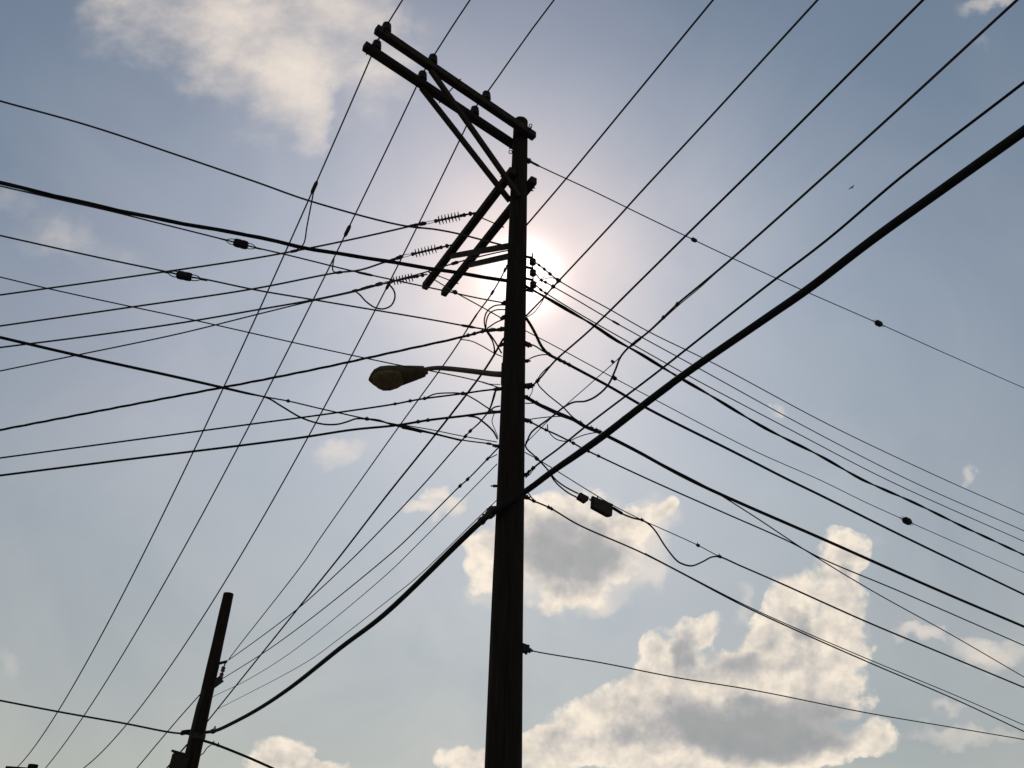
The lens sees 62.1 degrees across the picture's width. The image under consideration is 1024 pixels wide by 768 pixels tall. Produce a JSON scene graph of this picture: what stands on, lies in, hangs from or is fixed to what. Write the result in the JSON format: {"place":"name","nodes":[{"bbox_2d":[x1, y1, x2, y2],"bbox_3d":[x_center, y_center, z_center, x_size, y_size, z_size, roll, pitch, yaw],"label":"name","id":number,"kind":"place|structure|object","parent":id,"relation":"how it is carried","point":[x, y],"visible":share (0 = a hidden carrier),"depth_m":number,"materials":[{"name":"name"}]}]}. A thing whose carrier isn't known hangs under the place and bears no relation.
{"place":"outdoors","nodes":[
{"label":"outdoors","id":0,"kind":"place"},
{"bbox_2d":[0,282,382,347],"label":"primary conductor","id":1,"kind":"object","parent":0,"point":[184,321],"visible":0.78,"depth_m":14.17,"materials":[{"name":"metal"}]},
{"bbox_2d":[356,285,395,309],"bbox_3d":[-2.089,-1.458,13.402,0.324,0.727,1.285,23,-40,-29],"label":"jumper wire","id":2,"kind":"object","parent":1,"relation":"hanging from","point":[359,294],"visible":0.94,"depth_m":13.33,"materials":[{"name":"grey metal"}]},
{"bbox_2d":[383,273,427,284],"bbox_3d":[-1.776,-1.718,13.930,0.797,0.192,0.148,-4,-34,8],"label":"insulator string","id":3,"kind":"object","parent":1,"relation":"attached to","point":[417,276],"visible":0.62,"depth_m":13.90,"materials":[{"name":"metal"}]},
{"bbox_2d":[0,0,1023,767],"label":"sky","id":4,"kind":"structure","parent":0,"point":[262,91],"materials":[{"name":"blue"}]},
{"label":"ground","id":5,"kind":"structure","parent":0,"visible":0},
{"bbox_2d":[5,764,37,767],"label":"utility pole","id":6,"kind":"object","parent":5,"relation":"on","point":[32,765],"visible":1,"depth_m":17.93,"materials":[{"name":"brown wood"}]},
{"bbox_2d":[169,592,233,767],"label":"utility pole","id":7,"kind":"object","parent":5,"relation":"on","point":[189,757],"visible":1,"depth_m":18.14,"materials":[{"name":"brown wood"}]},
{"bbox_2d":[0,700,190,734],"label":"service cable","id":8,"kind":"object","parent":7,"relation":"attached to","point":[184,732],"visible":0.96,"depth_m":18.05,"materials":[{"name":"black rubber"}]},
{"bbox_2d":[137,694,199,767],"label":"service wire","id":9,"kind":"object","parent":7,"relation":"attached to","point":[168,730],"visible":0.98,"depth_m":18.08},
{"bbox_2d":[200,740,273,767],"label":"service cable","id":10,"kind":"object","parent":7,"relation":"attached to","point":[236,752],"visible":1,"depth_m":17.88,"materials":[{"name":"rubber"}]},
{"bbox_2d":[362,21,536,767],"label":"utility pole","id":11,"kind":"object","parent":5,"relation":"on","point":[508,648],"visible":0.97,"depth_m":10.18,"materials":[{"name":"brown wood"}]},
{"bbox_2d":[16,0,402,767],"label":"primary conductor","id":12,"kind":"object","parent":11,"relation":"attached to","point":[224,384],"visible":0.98,"depth_m":12.33,"materials":[{"name":"metal"}]},
{"bbox_2d":[294,193,313,251],"bbox_3d":[-2.963,-2.314,12.261,0.113,0.141,1.399,15,-36,-18],"label":"jumper wire","id":13,"kind":"object","parent":12,"relation":"hanging from","point":[307,222],"visible":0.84,"depth_m":12.21,"materials":[{"name":"grey metal"}]},
{"bbox_2d":[0,388,495,458],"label":"service cable","id":14,"kind":"object","parent":11,"relation":"attached to","point":[449,393],"visible":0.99,"depth_m":10.32,"materials":[{"name":"metal"}]},
{"bbox_2d":[0,336,496,444],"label":"telephone cable","id":15,"kind":"object","parent":11,"relation":"attached to","point":[410,428],"visible":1,"depth_m":9.18,"materials":[{"name":"metal"}]},
{"bbox_2d":[0,405,499,476],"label":"service cable","id":16,"kind":"object","parent":11,"relation":"attached to","point":[473,415],"visible":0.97,"depth_m":10.18,"materials":[{"name":"metal"}]},
{"bbox_2d":[0,276,499,386],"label":"service wire","id":17,"kind":"object","parent":11,"relation":"attached to","point":[249,332],"visible":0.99,"depth_m":9.75,"materials":[{"name":"metal"}]},
{"bbox_2d":[0,235,501,331],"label":"guy wire","id":18,"kind":"object","parent":11,"relation":"attached to","point":[183,275],"visible":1,"depth_m":9.87,"materials":[{"name":"metal"}]},
{"bbox_2d":[0,185,502,302],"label":"guy wire","id":19,"kind":"object","parent":11,"relation":"attached to","point":[240,243],"visible":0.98,"depth_m":10.25,"materials":[{"name":"metal"}]},
{"bbox_2d":[0,304,504,430],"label":"service cable","id":20,"kind":"object","parent":11,"relation":"attached to","point":[290,374],"visible":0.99,"depth_m":10.70,"materials":[{"name":"metal"}]},
{"bbox_2d":[0,181,507,282],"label":"cable bundle","id":21,"kind":"object","parent":11,"relation":"attached to","point":[113,209],"visible":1,"depth_m":10.21,"materials":[{"name":"black rubber"}]},
{"bbox_2d":[0,100,507,246],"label":"guy wire","id":22,"kind":"object","parent":11,"relation":"attached to","point":[279,190],"visible":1,"depth_m":10.84,"materials":[{"name":"metal"}]},
{"bbox_2d":[0,250,507,371],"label":"secondary conductor","id":23,"kind":"object","parent":11,"relation":"attached to","point":[454,262],"visible":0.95,"depth_m":11.21,"materials":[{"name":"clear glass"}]},
{"bbox_2d":[45,0,470,767],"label":"primary conductor","id":24,"kind":"object","parent":11,"relation":"attached to","point":[347,230],"visible":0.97,"depth_m":12.86,"materials":[{"name":"metal"}]},
{"bbox_2d":[84,0,554,767],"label":"primary conductor","id":25,"kind":"object","parent":11,"relation":"attached to","point":[336,384],"visible":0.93,"depth_m":13.04,"materials":[{"name":"metal"}]},
{"bbox_2d":[212,464,496,696],"bbox_3d":[-3.288,3.929,13.667,0.015,0.441,12.179,19,-38,-24],"label":"service wire","id":26,"kind":"object","parent":11,"relation":"attached to","point":[378,581],"visible":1,"depth_m":11.44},
{"bbox_2d":[207,338,503,721],"bbox_3d":[-3.253,3.264,14.110,0.037,2.348,12.199,19,-38,-24],"label":"service cable","id":27,"kind":"object","parent":11,"relation":"attached to","point":[424,448],"visible":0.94,"depth_m":12.69,"materials":[{"name":"black rubber"}]},
{"bbox_2d":[220,500,496,707],"bbox_3d":[-3.192,4.162,13.404,0.030,0.462,12.112,19,-38,-24],"label":"service wire","id":28,"kind":"object","parent":11,"relation":"attached to","point":[377,608],"visible":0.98,"depth_m":11.11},
{"bbox_2d":[224,391,494,662],"bbox_3d":[-3.236,3.187,14.175,0.040,0.664,12.137,19,-38,-24],"label":"service cable","id":29,"kind":"object","parent":11,"relation":"attached to","point":[470,431],"visible":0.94,"depth_m":11.82,"materials":[{"name":"rubber"}]},
{"bbox_2d":[222,447,498,678],"bbox_3d":[-3.205,3.636,13.855,0.039,0.356,12.100,19,-38,-24],"label":"service cable","id":30,"kind":"object","parent":11,"relation":"attached to","point":[468,478],"visible":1,"depth_m":11.39,"materials":[{"name":"rubber"}]},
{"bbox_2d":[229,265,506,658],"bbox_3d":[-3.132,2.229,14.808,0.040,2.213,12.108,19,-38,-24],"label":"secondary conductor","id":31,"kind":"object","parent":11,"relation":"attached to","point":[493,290],"visible":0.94,"depth_m":13.27,"materials":[{"name":"metal"}]},
{"bbox_2d":[403,244,450,257],"bbox_3d":[-1.333,-2.067,13.211,0.819,0.204,0.148,-4,-34,8],"label":"insulator string","id":32,"kind":"object","parent":11,"relation":"attached to","point":[429,250],"visible":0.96,"depth_m":13.19,"materials":[{"name":"metal"}]},
{"bbox_2d":[0,255,403,326],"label":"primary conductor","id":33,"kind":"object","parent":32,"relation":"attached to","point":[395,258],"visible":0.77,"depth_m":13.43,"materials":[{"name":"metal"}]},
{"bbox_2d":[368,363,502,390],"bbox_3d":[-0.907,-0.088,10.172,1.641,0.284,0.324,-1,-34,4],"label":"street lamp","id":34,"kind":"object","parent":11,"relation":"attached to","point":[388,378],"visible":0.95,"depth_m":10.13,"materials":[{"name":"metal"}]},
{"bbox_2d":[427,211,474,224],"bbox_3d":[-0.930,-2.470,12.661,0.795,0.192,0.148,-4,-34,8],"label":"insulator string","id":35,"kind":"object","parent":11,"relation":"attached to","point":[452,217],"visible":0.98,"depth_m":12.63,"materials":[{"name":"metal"}]},
{"bbox_2d":[0,221,426,295],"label":"primary conductor","id":36,"kind":"object","parent":35,"relation":"attached to","point":[422,223],"visible":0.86,"depth_m":12.90,"materials":[{"name":"metal"}]},
{"bbox_2d":[434,279,502,318],"bbox_3d":[-0.610,-1.146,11.316,1.369,1.402,0.058,-25,-42,33],"label":"guy wire","id":37,"kind":"object","parent":11,"relation":"attached to","point":[455,291],"visible":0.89,"depth_m":11.32,"materials":[{"name":"black metal"}]},
{"bbox_2d":[203,125,1023,733],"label":"telephone cable","id":38,"kind":"object","parent":11,"relation":"attached to","point":[995,151],"visible":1,"depth_m":7.25,"materials":[{"name":"metal"}]},
{"bbox_2d":[527,0,713,224],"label":"secondary conductor","id":39,"kind":"object","parent":11,"relation":"attached to","point":[634,95],"visible":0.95,"depth_m":10.24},
{"bbox_2d":[526,0,818,317],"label":"secondary conductor","id":40,"kind":"object","parent":11,"relation":"attached to","point":[694,134],"visible":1,"depth_m":8.86,"materials":[{"name":"metal"}]},
{"bbox_2d":[527,0,923,424],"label":"service cable","id":41,"kind":"object","parent":11,"relation":"attached to","point":[541,375],"visible":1,"depth_m":8.06,"materials":[{"name":"metal"}]},
{"bbox_2d":[525,0,1018,443],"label":"telephone cable","id":42,"kind":"object","parent":11,"relation":"attached to","point":[700,285],"visible":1,"depth_m":7.24,"materials":[{"name":"metal"}]},
{"bbox_2d":[525,398,1023,627],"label":"telephone cable","id":43,"kind":"object","parent":11,"relation":"attached to","point":[565,416],"visible":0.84,"depth_m":11.69,"materials":[{"name":"metal"}]},
{"bbox_2d":[640,452,1023,676],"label":"service wire","id":44,"kind":"object","parent":43,"relation":"attached to","point":[856,581],"visible":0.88,"depth_m":13.20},
{"bbox_2d":[525,81,1023,477],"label":"service cable","id":45,"kind":"object","parent":11,"relation":"attached to","point":[828,238],"visible":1,"depth_m":6.77,"materials":[{"name":"metal"}]},
{"bbox_2d":[525,442,1023,687],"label":"telephone cable","id":46,"kind":"object","parent":11,"relation":"attached to","point":[614,508],"visible":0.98,"depth_m":10.70,"materials":[{"name":"rubber"}]},
{"bbox_2d":[576,493,589,503],"bbox_3d":[0.821,1.310,9.749,0.206,0.123,0.050,24,-40,-29],"label":"splice box","id":47,"kind":"object","parent":46,"relation":"attached to","point":[582,498],"visible":1,"depth_m":9.71,"materials":[{"name":"plastic"}]},
{"bbox_2d":[590,496,612,516],"bbox_3d":[1.038,1.421,9.872,0.349,0.215,0.060,24,-40,-29],"label":"splice box","id":48,"kind":"object","parent":46,"relation":"hanging from","point":[602,507],"visible":1,"depth_m":9.83,"materials":[{"name":"plastic"}]},
{"bbox_2d":[526,318,1023,594],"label":"service cable","id":49,"kind":"object","parent":11,"relation":"attached to","point":[544,350],"visible":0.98,"depth_m":12.09,"materials":[{"name":"metal"}]},
{"bbox_2d":[526,285,1023,555],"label":"cable bundle","id":50,"kind":"object","parent":11,"relation":"attached to","point":[563,307],"visible":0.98,"depth_m":12.80,"materials":[{"name":"black rubber"}]},
{"bbox_2d":[526,331,1023,572],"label":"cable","id":51,"kind":"object","parent":11,"relation":"attached to","point":[906,520],"visible":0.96,"depth_m":12.65,"materials":[{"name":"black rubber"}]},
{"bbox_2d":[528,493,1023,731],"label":"telephone cable","id":52,"kind":"object","parent":11,"relation":"attached to","point":[699,582],"visible":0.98,"depth_m":10.99,"materials":[{"name":"rubber"}]},
{"bbox_2d":[529,421,1023,645],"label":"telephone cable","id":53,"kind":"object","parent":11,"relation":"attached to","point":[572,442],"visible":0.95,"depth_m":11.34,"materials":[{"name":"rubber"}]},
{"bbox_2d":[531,161,1023,387],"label":"guy wire","id":54,"kind":"object","parent":11,"relation":"attached to","point":[878,323],"visible":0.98,"depth_m":14.94,"materials":[{"name":"metal"}]},
{"bbox_2d":[531,650,1023,739],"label":"guy wire","id":55,"kind":"object","parent":11,"relation":"attached to","point":[763,692],"visible":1,"depth_m":9.42,"materials":[{"name":"metal"}]},
{"bbox_2d":[536,274,1023,530],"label":"secondary conductor","id":56,"kind":"object","parent":11,"relation":"attached to","point":[613,321],"visible":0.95,"depth_m":12.89,"materials":[{"name":"metal"}]},
{"bbox_2d":[536,262,1023,514],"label":"secondary conductor","id":57,"kind":"object","parent":11,"relation":"attached to","point":[544,269],"visible":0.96,"depth_m":13.09,"materials":[{"name":"metal"}]},
{"bbox_2d":[536,276,1023,541],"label":"secondary conductor","id":58,"kind":"object","parent":11,"relation":"attached to","point":[541,290],"visible":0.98,"depth_m":12.77,"materials":[{"name":"metal"}]}
]}

